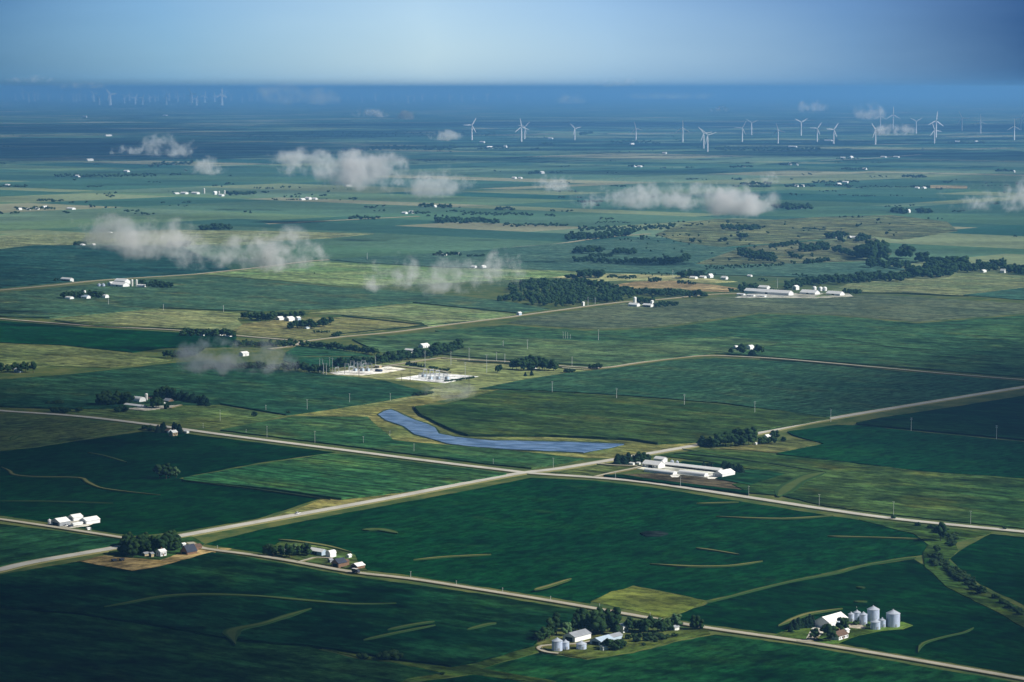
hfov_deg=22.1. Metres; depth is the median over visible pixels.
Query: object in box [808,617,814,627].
conifer tree
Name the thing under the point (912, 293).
ditch growth
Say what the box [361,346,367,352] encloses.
broadleaf tree
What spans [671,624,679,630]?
garden shed
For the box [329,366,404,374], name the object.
gravel pad
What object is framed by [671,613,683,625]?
broadleaf tree
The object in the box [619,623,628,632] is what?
farmhouse
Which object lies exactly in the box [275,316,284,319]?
barn
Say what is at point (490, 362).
ditch growth
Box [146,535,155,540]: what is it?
broadleaf tree
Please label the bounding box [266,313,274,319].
broadleaf tree
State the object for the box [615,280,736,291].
stubble field
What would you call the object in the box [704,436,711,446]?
broadleaf tree
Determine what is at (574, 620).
broadleaf tree
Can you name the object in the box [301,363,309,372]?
broadleaf tree
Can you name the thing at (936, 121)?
wind turbine
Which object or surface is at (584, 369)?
driveway
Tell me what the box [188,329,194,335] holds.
broadleaf tree
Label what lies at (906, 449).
crop field
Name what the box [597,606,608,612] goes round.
broadleaf tree
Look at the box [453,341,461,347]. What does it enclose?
broadleaf tree
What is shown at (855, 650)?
gravel road
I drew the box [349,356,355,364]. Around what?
broadleaf tree
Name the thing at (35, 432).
crop field
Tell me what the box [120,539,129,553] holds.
broadleaf tree
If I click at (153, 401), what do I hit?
broadleaf tree
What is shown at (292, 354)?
crop field
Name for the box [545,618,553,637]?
poplar tree
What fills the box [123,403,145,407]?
cattle shed
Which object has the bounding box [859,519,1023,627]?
creek bank
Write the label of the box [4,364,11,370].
broadleaf tree
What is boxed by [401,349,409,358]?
broadleaf tree
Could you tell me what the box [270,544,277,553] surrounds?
broadleaf tree
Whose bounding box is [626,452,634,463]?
conifer tree
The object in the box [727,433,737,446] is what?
broadleaf tree
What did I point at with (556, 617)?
poplar tree
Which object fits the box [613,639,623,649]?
broadleaf tree
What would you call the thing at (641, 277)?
hay field
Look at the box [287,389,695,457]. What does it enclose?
lake bank
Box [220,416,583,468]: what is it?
crop field
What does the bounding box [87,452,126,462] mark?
grass waterway
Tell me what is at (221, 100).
wind turbine
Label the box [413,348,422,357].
broadleaf tree
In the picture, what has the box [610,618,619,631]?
broadleaf tree
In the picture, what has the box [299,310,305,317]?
broadleaf tree
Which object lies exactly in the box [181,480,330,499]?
ditch growth
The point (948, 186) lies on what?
stubble field
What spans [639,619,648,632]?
broadleaf tree
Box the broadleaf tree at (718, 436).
[713,433,722,442]
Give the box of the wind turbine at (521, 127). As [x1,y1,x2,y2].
[517,119,528,141]
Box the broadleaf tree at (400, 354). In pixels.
[397,351,405,360]
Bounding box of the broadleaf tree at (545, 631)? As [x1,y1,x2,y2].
[539,626,549,640]
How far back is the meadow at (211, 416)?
2574.31 m
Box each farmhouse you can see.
[81,295,90,298]
[155,547,166,556]
[169,429,177,435]
[239,351,248,355]
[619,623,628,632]
[792,285,798,289]
[832,628,848,639]
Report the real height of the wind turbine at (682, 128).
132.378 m
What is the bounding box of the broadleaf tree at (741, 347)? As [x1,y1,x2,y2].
[735,343,746,352]
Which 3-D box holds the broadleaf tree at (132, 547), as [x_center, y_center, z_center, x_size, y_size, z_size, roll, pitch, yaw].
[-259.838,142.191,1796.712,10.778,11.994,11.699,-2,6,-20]
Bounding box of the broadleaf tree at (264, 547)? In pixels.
[262,545,270,554]
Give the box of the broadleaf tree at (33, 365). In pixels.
[28,361,36,369]
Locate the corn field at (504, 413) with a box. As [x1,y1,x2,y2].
[415,390,829,444]
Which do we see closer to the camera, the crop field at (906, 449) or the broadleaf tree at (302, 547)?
the broadleaf tree at (302, 547)
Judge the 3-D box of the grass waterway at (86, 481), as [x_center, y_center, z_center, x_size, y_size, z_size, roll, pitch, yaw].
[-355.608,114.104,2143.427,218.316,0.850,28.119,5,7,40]
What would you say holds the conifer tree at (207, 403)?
on the ground at (44, 143)
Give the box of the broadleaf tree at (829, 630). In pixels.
[821,623,836,640]
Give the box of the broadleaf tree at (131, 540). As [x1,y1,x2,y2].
[127,538,140,551]
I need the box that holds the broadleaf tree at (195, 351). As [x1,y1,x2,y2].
[192,347,199,355]
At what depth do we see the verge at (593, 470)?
2203.35 m
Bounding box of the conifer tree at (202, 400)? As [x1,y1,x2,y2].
[197,394,205,404]
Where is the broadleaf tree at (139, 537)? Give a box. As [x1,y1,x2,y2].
[132,534,144,553]
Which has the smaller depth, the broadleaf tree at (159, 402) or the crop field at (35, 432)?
the crop field at (35, 432)
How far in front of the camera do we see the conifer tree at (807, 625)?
1561.22 m
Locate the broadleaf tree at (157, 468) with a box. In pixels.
[152,464,163,478]
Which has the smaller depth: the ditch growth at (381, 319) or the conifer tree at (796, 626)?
the conifer tree at (796, 626)
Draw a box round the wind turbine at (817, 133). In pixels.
[815,122,821,141]
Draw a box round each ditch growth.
[55,320,236,331]
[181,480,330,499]
[341,315,423,324]
[342,321,468,333]
[457,360,561,367]
[676,453,822,471]
[762,359,899,371]
[833,337,931,349]
[852,292,961,295]
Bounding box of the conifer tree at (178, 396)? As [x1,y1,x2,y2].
[173,392,181,400]
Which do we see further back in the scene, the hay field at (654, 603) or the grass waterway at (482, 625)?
the hay field at (654, 603)
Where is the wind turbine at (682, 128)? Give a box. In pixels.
[676,121,688,141]
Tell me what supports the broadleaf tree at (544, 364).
on the ground at (44, 143)
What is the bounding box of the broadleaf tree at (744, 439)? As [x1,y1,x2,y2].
[739,435,747,442]
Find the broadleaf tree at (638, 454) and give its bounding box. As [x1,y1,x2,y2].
[635,451,643,460]
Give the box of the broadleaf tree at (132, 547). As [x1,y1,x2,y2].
[124,541,139,557]
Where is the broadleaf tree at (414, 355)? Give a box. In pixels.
[410,352,417,359]
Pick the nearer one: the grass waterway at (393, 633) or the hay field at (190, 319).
the grass waterway at (393, 633)
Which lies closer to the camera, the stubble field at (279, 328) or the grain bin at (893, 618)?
the grain bin at (893, 618)
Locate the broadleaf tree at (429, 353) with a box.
[426,350,432,357]
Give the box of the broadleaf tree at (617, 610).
[605,607,621,620]
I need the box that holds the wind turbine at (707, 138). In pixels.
[701,129,715,151]
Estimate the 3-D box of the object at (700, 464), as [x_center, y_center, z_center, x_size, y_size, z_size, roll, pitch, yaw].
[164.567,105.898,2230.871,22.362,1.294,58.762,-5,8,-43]
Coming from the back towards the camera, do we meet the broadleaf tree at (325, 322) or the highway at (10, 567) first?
the broadleaf tree at (325, 322)
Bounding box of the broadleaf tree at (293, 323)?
[290,320,295,328]
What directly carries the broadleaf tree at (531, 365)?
on the ground at (44, 143)
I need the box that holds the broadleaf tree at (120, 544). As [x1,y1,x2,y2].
[117,542,124,554]
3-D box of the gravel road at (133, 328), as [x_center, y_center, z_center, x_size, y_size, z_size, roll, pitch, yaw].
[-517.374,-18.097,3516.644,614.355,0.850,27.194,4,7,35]
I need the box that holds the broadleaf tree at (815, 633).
[809,628,819,638]
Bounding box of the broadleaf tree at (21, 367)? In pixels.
[16,363,25,370]
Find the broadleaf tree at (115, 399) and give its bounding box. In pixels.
[110,392,119,404]
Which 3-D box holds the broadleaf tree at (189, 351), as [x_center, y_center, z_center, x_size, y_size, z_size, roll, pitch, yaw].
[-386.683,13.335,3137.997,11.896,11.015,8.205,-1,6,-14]
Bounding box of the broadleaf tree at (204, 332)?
[201,329,207,334]
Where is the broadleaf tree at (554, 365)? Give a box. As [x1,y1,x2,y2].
[549,359,559,370]
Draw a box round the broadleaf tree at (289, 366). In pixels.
[285,363,292,370]
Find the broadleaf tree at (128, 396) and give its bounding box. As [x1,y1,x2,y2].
[123,391,134,402]
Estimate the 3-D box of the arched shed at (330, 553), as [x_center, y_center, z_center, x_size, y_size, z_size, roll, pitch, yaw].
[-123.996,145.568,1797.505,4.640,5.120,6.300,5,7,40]
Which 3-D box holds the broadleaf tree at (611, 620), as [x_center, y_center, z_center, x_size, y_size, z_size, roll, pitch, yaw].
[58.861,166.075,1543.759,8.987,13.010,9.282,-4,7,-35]
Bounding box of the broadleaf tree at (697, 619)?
[691,615,699,625]
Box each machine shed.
[71,521,83,525]
[194,543,201,549]
[590,634,613,645]
[609,632,622,639]
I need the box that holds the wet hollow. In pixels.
[640,531,667,536]
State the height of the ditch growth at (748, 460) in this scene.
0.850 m
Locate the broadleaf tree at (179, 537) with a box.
[171,534,181,549]
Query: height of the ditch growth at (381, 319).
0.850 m
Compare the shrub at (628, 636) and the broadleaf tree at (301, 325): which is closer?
the shrub at (628, 636)
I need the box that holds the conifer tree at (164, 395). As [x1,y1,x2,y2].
[160,391,166,398]
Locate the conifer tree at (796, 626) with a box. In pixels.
[793,622,799,629]
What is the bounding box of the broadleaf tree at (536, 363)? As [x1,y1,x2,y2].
[533,359,539,367]
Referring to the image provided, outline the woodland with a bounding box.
[507,277,635,305]
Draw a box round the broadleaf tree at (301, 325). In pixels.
[298,320,303,327]
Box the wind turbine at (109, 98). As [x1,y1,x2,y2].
[106,89,116,104]
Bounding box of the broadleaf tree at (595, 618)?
[590,612,607,634]
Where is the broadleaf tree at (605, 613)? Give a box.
[599,610,610,631]
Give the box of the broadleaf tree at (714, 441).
[710,437,718,447]
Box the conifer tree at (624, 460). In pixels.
[621,455,628,464]
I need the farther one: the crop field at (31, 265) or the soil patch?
the crop field at (31, 265)
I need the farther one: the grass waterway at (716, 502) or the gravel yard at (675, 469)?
the gravel yard at (675, 469)
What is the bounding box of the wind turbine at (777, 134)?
[773,123,783,142]
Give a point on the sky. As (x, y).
(55, 47)
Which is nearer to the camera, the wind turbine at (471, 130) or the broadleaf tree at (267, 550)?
the broadleaf tree at (267, 550)
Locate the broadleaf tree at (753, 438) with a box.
[747,434,757,444]
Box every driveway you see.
[296,557,334,561]
[356,365,450,372]
[391,357,440,364]
[536,640,589,654]
[562,367,603,369]
[595,466,642,476]
[596,463,641,466]
[797,636,819,640]
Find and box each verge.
[273,491,411,516]
[323,644,555,681]
[551,465,632,475]
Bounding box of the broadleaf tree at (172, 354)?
[169,350,175,358]
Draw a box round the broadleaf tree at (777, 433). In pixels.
[770,430,779,437]
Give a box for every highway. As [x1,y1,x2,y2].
[0,386,1023,572]
[0,409,1023,533]
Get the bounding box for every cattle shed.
[60,277,73,281]
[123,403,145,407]
[665,462,722,471]
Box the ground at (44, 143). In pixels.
[0,95,1023,681]
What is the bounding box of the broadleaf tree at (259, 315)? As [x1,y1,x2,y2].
[256,311,264,320]
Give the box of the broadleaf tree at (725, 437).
[720,433,730,446]
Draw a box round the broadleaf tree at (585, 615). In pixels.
[579,613,590,626]
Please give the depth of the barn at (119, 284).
4229.15 m
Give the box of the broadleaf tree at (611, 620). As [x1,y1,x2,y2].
[606,612,620,632]
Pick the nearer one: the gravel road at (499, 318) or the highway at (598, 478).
the highway at (598, 478)
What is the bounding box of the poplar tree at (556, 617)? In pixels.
[552,612,560,635]
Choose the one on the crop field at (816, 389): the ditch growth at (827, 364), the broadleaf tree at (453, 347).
the ditch growth at (827, 364)
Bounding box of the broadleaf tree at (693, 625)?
[689,618,695,627]
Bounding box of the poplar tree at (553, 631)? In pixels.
[551,621,555,635]
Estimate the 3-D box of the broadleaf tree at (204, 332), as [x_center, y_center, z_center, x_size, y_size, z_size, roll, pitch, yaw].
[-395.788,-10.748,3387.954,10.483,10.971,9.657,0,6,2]
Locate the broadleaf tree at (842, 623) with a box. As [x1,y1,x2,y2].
[835,617,849,628]
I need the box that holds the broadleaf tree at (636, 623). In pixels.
[634,620,639,628]
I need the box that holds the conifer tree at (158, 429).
[154,425,160,432]
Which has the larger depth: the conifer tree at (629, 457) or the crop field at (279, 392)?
the crop field at (279, 392)
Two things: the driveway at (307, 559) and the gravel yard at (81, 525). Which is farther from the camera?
the gravel yard at (81, 525)
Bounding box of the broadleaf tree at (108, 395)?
[102,390,111,401]
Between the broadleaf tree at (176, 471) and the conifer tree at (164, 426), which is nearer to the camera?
the broadleaf tree at (176, 471)
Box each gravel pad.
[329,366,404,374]
[395,373,477,382]
[706,474,715,478]
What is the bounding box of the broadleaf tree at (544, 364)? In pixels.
[540,359,548,370]
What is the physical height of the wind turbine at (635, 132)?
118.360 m
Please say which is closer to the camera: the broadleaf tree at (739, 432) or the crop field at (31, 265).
the broadleaf tree at (739, 432)
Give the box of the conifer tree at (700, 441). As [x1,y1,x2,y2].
[696,435,707,446]
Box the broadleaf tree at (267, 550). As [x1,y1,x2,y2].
[265,543,271,552]
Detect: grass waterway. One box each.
[0,500,112,503]
[1,467,160,495]
[9,435,22,439]
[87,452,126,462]
[104,593,395,606]
[222,608,311,644]
[278,539,351,552]
[297,356,359,356]
[362,528,397,533]
[363,625,435,640]
[387,621,434,630]
[413,554,490,560]
[467,622,495,629]
[534,578,571,590]
[650,561,762,567]
[682,448,819,471]
[696,547,738,554]
[697,502,738,503]
[708,557,915,602]
[716,515,832,519]
[774,472,825,496]
[778,608,842,625]
[827,536,920,539]
[918,627,973,652]
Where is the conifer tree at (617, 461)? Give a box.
[611,454,621,464]
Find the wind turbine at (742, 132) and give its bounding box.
[736,122,745,141]
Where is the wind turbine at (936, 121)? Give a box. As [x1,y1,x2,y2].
[928,111,942,136]
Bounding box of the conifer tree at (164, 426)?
[161,422,166,431]
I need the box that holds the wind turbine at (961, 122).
[958,112,968,130]
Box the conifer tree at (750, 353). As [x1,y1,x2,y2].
[747,349,754,355]
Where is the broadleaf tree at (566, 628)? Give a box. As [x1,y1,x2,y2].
[561,622,571,633]
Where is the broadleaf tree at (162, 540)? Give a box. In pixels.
[155,535,167,548]
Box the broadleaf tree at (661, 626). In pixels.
[657,621,666,631]
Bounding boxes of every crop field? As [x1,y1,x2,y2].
[0,245,230,287]
[0,277,549,317]
[0,321,236,352]
[0,360,424,415]
[0,414,141,450]
[0,431,334,535]
[0,524,120,566]
[0,552,589,666]
[0,608,439,681]
[183,453,505,499]
[206,478,927,603]
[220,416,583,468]
[284,345,374,367]
[329,236,904,276]
[352,332,780,365]
[422,675,522,681]
[435,314,1023,377]
[479,358,1023,416]
[483,634,1010,681]
[506,294,1023,328]
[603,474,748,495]
[669,559,1023,675]
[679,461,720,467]
[716,469,783,484]
[776,425,1023,477]
[816,273,1023,296]
[856,396,1023,440]
[950,534,1023,604]
[964,288,1023,299]
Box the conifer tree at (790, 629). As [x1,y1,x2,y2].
[787,624,794,632]
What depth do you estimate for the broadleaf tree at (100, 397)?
2645.40 m
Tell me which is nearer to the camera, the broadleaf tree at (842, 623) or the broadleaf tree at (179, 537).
the broadleaf tree at (842, 623)
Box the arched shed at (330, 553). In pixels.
[325,549,335,556]
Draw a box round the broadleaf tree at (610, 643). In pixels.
[606,639,615,647]
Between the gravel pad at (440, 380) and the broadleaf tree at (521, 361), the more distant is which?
the broadleaf tree at (521, 361)
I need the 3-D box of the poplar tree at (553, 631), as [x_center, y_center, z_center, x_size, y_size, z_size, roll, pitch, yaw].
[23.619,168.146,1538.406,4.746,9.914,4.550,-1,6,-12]
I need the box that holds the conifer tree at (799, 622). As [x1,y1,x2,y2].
[797,617,804,628]
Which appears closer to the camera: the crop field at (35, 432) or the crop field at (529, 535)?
the crop field at (529, 535)
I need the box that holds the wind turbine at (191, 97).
[188,88,195,103]
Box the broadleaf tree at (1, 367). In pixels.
[0,362,3,371]
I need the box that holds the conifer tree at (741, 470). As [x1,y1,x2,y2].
[737,465,745,472]
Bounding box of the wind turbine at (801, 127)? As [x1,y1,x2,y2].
[796,118,807,135]
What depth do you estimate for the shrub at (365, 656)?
1474.80 m
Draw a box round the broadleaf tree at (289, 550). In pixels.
[284,543,295,556]
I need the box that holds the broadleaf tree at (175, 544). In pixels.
[166,536,178,549]
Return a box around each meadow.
[33,405,283,428]
[283,358,600,415]
[661,449,1023,528]
[710,438,820,452]
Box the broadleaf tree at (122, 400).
[120,391,131,402]
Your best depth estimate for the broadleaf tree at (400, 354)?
3082.32 m
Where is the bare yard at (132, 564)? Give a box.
[77,548,228,570]
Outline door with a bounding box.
[565,637,572,641]
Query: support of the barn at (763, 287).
on the ground at (44, 143)
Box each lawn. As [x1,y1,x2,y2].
[107,536,204,559]
[272,541,367,570]
[537,629,709,658]
[774,621,912,643]
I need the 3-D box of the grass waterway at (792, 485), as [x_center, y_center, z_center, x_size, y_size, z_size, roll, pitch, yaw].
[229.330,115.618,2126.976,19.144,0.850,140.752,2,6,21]
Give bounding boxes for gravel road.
[0,234,644,290]
[0,318,298,340]
[0,518,121,538]
[185,542,1023,681]
[267,216,418,223]
[267,341,299,349]
[304,293,736,341]
[441,355,1023,380]
[817,154,922,160]
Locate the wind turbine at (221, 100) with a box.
[216,89,227,104]
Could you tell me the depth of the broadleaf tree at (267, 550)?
1802.03 m
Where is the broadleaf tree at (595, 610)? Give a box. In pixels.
[590,609,602,614]
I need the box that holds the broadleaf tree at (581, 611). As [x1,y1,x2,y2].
[571,608,586,618]
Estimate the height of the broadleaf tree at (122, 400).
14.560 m
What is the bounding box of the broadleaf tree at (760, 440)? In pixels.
[758,436,765,443]
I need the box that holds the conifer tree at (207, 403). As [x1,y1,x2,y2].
[204,398,210,405]
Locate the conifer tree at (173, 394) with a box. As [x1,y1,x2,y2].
[170,390,176,399]
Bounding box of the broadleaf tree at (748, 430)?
[741,427,752,436]
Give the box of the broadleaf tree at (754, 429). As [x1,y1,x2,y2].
[745,426,757,434]
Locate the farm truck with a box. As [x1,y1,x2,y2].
[351,568,359,572]
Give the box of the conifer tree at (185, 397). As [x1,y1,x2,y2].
[181,392,188,401]
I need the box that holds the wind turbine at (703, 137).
[699,128,710,147]
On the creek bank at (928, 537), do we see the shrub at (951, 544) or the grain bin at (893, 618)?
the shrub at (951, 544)
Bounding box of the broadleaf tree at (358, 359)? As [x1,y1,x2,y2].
[355,357,363,363]
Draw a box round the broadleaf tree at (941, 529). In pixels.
[933,521,947,540]
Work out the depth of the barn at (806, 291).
4084.02 m
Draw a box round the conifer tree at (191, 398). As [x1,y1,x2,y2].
[187,394,194,401]
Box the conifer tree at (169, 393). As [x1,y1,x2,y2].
[166,389,171,397]
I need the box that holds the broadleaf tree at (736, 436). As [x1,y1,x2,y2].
[734,434,739,444]
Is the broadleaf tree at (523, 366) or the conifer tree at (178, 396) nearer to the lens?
the conifer tree at (178, 396)
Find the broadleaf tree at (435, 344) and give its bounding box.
[428,342,439,348]
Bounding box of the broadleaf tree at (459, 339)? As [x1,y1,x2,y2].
[456,338,464,348]
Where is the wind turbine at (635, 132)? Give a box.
[631,122,642,140]
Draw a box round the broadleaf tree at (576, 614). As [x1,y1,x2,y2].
[572,613,580,629]
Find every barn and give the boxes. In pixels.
[51,517,70,525]
[68,513,82,520]
[79,515,99,523]
[110,281,129,286]
[114,278,129,283]
[132,396,145,401]
[180,544,197,554]
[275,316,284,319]
[284,316,294,320]
[311,547,326,555]
[331,557,346,567]
[351,562,364,568]
[418,343,429,347]
[563,629,591,641]
[628,302,640,306]
[642,303,653,306]
[642,460,664,468]
[644,468,676,474]
[653,456,667,461]
[678,470,708,476]
[713,468,734,476]
[744,288,792,294]
[758,285,769,288]
[800,289,819,294]
[814,612,847,626]
[826,291,844,295]
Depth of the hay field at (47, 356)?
3123.04 m
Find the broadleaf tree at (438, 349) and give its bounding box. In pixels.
[433,346,442,355]
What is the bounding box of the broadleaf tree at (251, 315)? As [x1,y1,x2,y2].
[248,313,255,318]
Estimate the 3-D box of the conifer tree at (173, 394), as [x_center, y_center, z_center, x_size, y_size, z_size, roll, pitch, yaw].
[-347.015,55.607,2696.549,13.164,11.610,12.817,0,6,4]
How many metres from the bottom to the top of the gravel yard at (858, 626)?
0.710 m
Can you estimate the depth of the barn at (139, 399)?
2676.72 m
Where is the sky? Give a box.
[0,0,1023,94]
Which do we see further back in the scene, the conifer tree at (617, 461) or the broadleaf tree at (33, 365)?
the broadleaf tree at (33, 365)
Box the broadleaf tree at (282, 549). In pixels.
[279,547,284,554]
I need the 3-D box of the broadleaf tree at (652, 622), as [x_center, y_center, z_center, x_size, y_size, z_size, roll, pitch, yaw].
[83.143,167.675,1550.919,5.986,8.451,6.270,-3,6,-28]
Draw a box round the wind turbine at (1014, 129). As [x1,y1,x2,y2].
[1008,118,1019,139]
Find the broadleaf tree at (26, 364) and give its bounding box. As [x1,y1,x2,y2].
[22,361,28,371]
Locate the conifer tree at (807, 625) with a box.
[805,618,809,627]
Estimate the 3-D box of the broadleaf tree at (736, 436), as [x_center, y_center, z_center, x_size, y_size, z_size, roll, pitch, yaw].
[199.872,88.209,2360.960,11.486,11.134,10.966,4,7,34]
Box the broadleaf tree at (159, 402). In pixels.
[155,398,163,407]
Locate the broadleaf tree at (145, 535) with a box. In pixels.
[141,531,148,538]
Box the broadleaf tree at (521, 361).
[515,357,525,366]
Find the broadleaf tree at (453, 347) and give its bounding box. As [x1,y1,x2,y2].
[448,342,456,351]
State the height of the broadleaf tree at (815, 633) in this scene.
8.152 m
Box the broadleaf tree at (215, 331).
[212,328,218,334]
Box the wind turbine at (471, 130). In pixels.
[471,118,475,139]
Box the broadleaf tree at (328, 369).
[321,365,329,372]
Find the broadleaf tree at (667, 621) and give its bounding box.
[661,618,671,631]
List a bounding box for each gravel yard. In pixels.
[47,517,93,527]
[128,405,173,410]
[637,466,716,477]
[735,293,852,297]
[806,626,822,638]
[849,624,865,628]
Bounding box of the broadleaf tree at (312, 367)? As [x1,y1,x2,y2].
[308,364,316,372]
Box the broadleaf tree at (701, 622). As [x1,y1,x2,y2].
[696,619,703,628]
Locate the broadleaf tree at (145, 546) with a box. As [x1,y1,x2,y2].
[139,539,151,551]
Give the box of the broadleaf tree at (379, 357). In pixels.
[376,353,383,362]
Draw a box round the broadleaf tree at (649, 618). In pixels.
[644,615,652,631]
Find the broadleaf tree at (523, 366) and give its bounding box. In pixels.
[520,362,526,368]
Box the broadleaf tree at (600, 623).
[596,616,605,634]
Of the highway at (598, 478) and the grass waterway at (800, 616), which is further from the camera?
the highway at (598, 478)
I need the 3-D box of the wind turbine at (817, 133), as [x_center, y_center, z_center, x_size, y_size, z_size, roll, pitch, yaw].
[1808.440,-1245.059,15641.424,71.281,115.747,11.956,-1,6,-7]
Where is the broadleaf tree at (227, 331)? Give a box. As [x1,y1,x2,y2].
[223,329,231,335]
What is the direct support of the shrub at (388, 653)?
on the ground at (44, 143)
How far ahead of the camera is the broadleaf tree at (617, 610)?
1559.82 m
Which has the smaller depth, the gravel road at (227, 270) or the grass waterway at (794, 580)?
the grass waterway at (794, 580)
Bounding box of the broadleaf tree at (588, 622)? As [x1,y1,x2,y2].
[585,612,595,633]
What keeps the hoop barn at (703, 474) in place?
on the ground at (44, 143)
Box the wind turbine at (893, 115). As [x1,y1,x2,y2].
[886,107,899,128]
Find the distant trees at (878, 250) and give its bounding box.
[0,100,1023,369]
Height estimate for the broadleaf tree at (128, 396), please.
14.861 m
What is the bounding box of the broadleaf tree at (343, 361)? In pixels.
[339,357,347,366]
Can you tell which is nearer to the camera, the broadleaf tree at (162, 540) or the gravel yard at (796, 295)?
the broadleaf tree at (162, 540)
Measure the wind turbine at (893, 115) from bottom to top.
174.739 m
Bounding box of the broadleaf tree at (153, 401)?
[150,397,156,407]
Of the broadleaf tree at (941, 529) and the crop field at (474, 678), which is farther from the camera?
the broadleaf tree at (941, 529)
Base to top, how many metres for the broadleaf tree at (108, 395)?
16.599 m
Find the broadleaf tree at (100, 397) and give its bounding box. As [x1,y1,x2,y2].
[96,393,104,402]
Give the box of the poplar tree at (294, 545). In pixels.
[292,543,296,554]
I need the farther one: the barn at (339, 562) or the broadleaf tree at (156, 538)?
the broadleaf tree at (156, 538)
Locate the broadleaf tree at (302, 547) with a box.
[297,544,304,555]
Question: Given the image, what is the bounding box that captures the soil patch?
[624,473,741,489]
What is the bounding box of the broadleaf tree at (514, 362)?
[512,358,519,368]
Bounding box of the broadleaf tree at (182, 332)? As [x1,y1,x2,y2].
[179,330,186,335]
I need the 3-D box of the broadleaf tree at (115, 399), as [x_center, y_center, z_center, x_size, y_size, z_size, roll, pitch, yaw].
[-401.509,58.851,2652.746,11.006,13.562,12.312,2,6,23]
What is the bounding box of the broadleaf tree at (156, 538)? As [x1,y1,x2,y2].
[152,535,160,547]
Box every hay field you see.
[0,230,368,247]
[0,343,170,369]
[50,309,241,329]
[202,261,576,285]
[308,304,515,326]
[549,273,736,282]
[591,587,705,617]
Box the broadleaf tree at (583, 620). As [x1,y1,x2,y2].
[580,617,585,628]
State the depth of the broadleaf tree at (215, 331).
3381.17 m
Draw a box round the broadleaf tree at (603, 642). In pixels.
[600,639,608,646]
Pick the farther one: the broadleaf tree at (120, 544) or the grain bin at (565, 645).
the broadleaf tree at (120, 544)
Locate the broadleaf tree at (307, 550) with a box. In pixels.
[302,543,311,554]
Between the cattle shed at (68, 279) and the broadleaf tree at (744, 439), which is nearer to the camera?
the broadleaf tree at (744, 439)
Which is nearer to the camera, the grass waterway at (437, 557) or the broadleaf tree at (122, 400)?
the grass waterway at (437, 557)
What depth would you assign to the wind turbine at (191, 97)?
51093.72 m
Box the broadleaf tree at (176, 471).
[173,466,179,475]
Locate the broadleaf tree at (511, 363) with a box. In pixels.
[509,359,514,368]
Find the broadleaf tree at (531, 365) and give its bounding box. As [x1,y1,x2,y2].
[528,360,535,368]
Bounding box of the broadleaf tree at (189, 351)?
[184,348,192,356]
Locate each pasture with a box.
[655,215,956,246]
[696,238,890,264]
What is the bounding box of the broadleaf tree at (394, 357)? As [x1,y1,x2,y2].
[391,354,398,361]
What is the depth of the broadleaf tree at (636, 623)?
1548.93 m
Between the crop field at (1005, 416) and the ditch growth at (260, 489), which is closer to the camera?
the ditch growth at (260, 489)
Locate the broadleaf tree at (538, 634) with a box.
[532,630,542,641]
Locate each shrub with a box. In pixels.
[55,399,64,403]
[119,405,129,410]
[361,653,368,659]
[380,653,390,659]
[382,648,398,657]
[391,652,404,659]
[625,634,631,638]
[632,636,640,641]
[642,635,651,640]
[944,541,956,545]
[948,536,958,539]
[951,574,961,578]
[958,576,968,580]
[991,594,1000,597]
[1004,603,1013,608]
[1012,607,1022,610]
[1016,609,1023,614]
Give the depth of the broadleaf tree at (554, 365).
2979.87 m
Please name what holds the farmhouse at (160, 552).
on the ground at (44, 143)
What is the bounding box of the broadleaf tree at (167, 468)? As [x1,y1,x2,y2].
[161,462,173,478]
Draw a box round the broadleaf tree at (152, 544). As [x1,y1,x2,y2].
[150,540,158,549]
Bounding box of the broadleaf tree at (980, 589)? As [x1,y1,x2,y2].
[976,585,983,593]
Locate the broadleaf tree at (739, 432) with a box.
[735,429,742,435]
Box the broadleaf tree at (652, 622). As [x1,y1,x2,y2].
[650,618,657,628]
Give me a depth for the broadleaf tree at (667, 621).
1548.02 m
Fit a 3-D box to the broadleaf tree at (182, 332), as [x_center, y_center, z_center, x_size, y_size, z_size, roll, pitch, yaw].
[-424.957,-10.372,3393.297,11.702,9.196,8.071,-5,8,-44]
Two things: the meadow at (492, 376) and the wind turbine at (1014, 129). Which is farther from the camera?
the wind turbine at (1014, 129)
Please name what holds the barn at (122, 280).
on the ground at (44, 143)
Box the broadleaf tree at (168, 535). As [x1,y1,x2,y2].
[161,532,173,548]
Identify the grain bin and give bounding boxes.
[552,637,562,650]
[562,639,568,649]
[576,640,586,649]
[848,612,853,621]
[853,610,860,620]
[859,611,867,624]
[867,605,879,620]
[870,618,880,629]
[878,617,885,626]
[886,609,899,626]
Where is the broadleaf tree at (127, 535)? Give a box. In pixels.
[121,532,130,539]
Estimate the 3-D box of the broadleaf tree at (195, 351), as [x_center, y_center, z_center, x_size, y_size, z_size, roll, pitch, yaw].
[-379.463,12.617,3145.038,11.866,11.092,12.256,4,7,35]
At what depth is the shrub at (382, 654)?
1472.13 m
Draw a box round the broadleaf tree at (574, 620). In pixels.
[570,615,580,630]
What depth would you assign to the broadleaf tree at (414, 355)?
3097.97 m
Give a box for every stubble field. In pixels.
[233,317,419,339]
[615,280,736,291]
[930,185,966,188]
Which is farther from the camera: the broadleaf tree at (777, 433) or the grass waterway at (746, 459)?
the broadleaf tree at (777, 433)
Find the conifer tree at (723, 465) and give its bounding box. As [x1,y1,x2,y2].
[720,460,726,469]
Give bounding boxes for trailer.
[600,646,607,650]
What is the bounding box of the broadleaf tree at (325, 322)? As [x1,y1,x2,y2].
[322,319,328,325]
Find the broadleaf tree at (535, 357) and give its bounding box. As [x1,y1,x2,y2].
[532,356,541,359]
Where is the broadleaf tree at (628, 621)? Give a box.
[624,616,634,628]
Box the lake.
[378,409,623,452]
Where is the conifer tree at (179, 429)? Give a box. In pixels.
[176,424,183,432]

